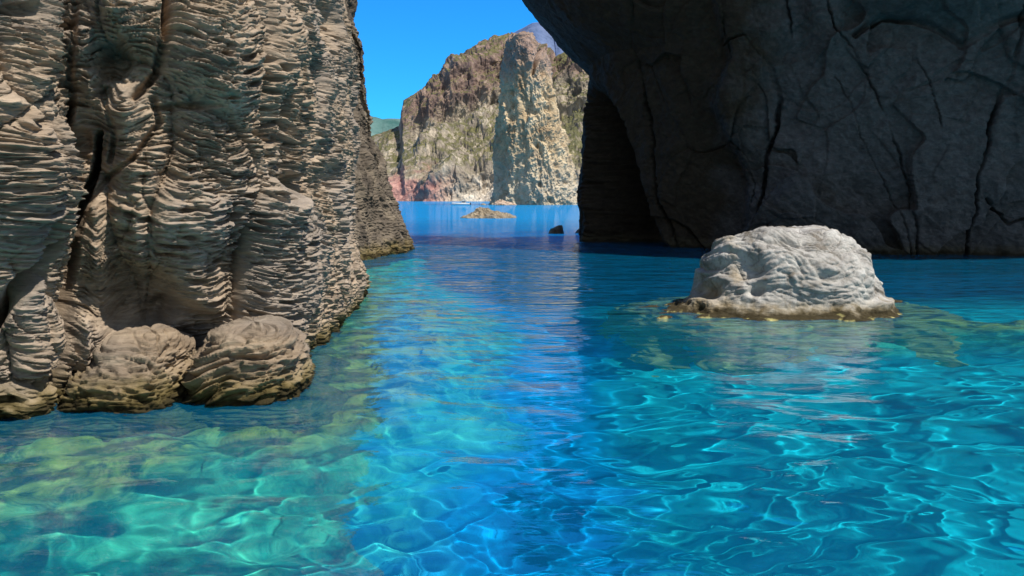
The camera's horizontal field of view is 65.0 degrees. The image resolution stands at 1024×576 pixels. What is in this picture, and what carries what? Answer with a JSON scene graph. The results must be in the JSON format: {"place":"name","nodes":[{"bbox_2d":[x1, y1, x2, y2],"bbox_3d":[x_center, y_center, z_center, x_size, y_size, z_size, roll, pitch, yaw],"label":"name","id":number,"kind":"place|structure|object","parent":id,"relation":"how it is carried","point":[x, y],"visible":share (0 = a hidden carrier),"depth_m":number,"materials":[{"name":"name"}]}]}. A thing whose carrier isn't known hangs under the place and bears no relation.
{"place":"outdoors","nodes":[
{"label":"outdoors","id":0,"kind":"place"},
{"bbox_2d":[370,116,399,135],"bbox_3d":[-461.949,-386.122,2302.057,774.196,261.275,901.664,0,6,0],"label":"hills","id":1,"kind":"structure","parent":0,"point":[378,125],"depth_m":2273.76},
{"bbox_2d":[354,0,537,118],"label":"sky","id":2,"kind":"structure","parent":0,"point":[405,42],"materials":[{"name":"blue"}]},
{"bbox_2d":[372,33,588,200],"bbox_3d":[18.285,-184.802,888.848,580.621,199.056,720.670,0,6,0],"label":"hills","id":3,"kind":"structure","parent":0,"point":[435,145],"depth_m":737.71,"materials":[{"name":"brown stone"}]},
{"bbox_2d":[0,201,1023,575],"bbox_3d":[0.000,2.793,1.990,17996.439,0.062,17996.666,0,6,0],"label":"sea water","id":4,"kind":"structure","parent":0,"point":[524,393],"depth_m":9.91,"materials":[{"name":"blue liquid"}]},
{"bbox_2d":[56,323,197,415],"bbox_3d":[-5.630,3.620,12.370,3.467,6.082,3.394,0,6,0],"label":"boulder","id":5,"kind":"object","parent":4,"relation":"in","point":[138,370],"visible":0.32,"depth_m":11.52,"materials":[{"name":"beige stone"}]},
{"bbox_2d":[180,315,315,405],"bbox_3d":[-3.888,3.530,12.698,3.060,6.161,2.810,0,6,0],"label":"boulder","id":6,"kind":"object","parent":4,"relation":"in","point":[258,360],"visible":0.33,"depth_m":11.73,"materials":[{"name":"beige stone"}]},
{"bbox_2d":[452,201,470,204],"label":"motor boat","id":7,"kind":"object","parent":4,"relation":"on","point":[463,203],"visible":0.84,"depth_m":322.35,"materials":[{"name":"white plastic"}]},
{"bbox_2d":[460,207,515,217],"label":"reef","id":8,"kind":"object","parent":4,"relation":"in","point":[480,212],"visible":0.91,"depth_m":116.63},
{"bbox_2d":[493,200,516,204],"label":"rock","id":9,"kind":"object","parent":4,"relation":"in","point":[500,202],"visible":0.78,"depth_m":310.08,"materials":[{"name":"beige stone"}]},
{"bbox_2d":[489,31,578,204],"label":"sea stack","id":10,"kind":"object","parent":4,"relation":"in","point":[533,163],"visible":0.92,"depth_m":318.75,"materials":[{"name":"beige stone"}]},
{"bbox_2d":[549,225,563,233],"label":"rock","id":11,"kind":"object","parent":4,"relation":"in","point":[558,229],"visible":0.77,"depth_m":67.06,"materials":[{"name":"grey stone"}]},
{"bbox_2d":[644,225,902,320],"bbox_3d":[7.591,2.414,22.370,11.277,8.304,8.891,0,6,0],"label":"boulder","id":12,"kind":"object","parent":4,"relation":"in","point":[799,273],"visible":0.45,"depth_m":20.41,"materials":[{"name":"stone"}]},
{"bbox_2d":[514,22,562,55],"bbox_3d":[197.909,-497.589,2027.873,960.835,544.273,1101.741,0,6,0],"label":"mountain","id":13,"kind":"structure","parent":0,"point":[541,34],"depth_m":1983.14,"materials":[{"name":"stone"}]},
{"bbox_3d":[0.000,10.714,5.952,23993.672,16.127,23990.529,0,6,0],"label":"seabed","id":14,"kind":"structure","parent":0,"visible":0},
{"bbox_2d":[0,0,370,419],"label":"cliff","id":15,"kind":"structure","parent":14,"relation":"on","point":[189,166],"depth_m":12.07,"materials":[{"name":"beige stone"}]},
{"bbox_2d":[345,0,414,260],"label":"cliff","id":16,"kind":"structure","parent":14,"relation":"on","point":[381,230],"depth_m":43.04,"materials":[{"name":"brown stone"}]},
{"bbox_2d":[522,0,1023,255],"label":"rock arch","id":17,"kind":"object","parent":14,"relation":"on","point":[889,127],"visible":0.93,"depth_m":42.36,"materials":[{"name":"grey stone"}]}
]}

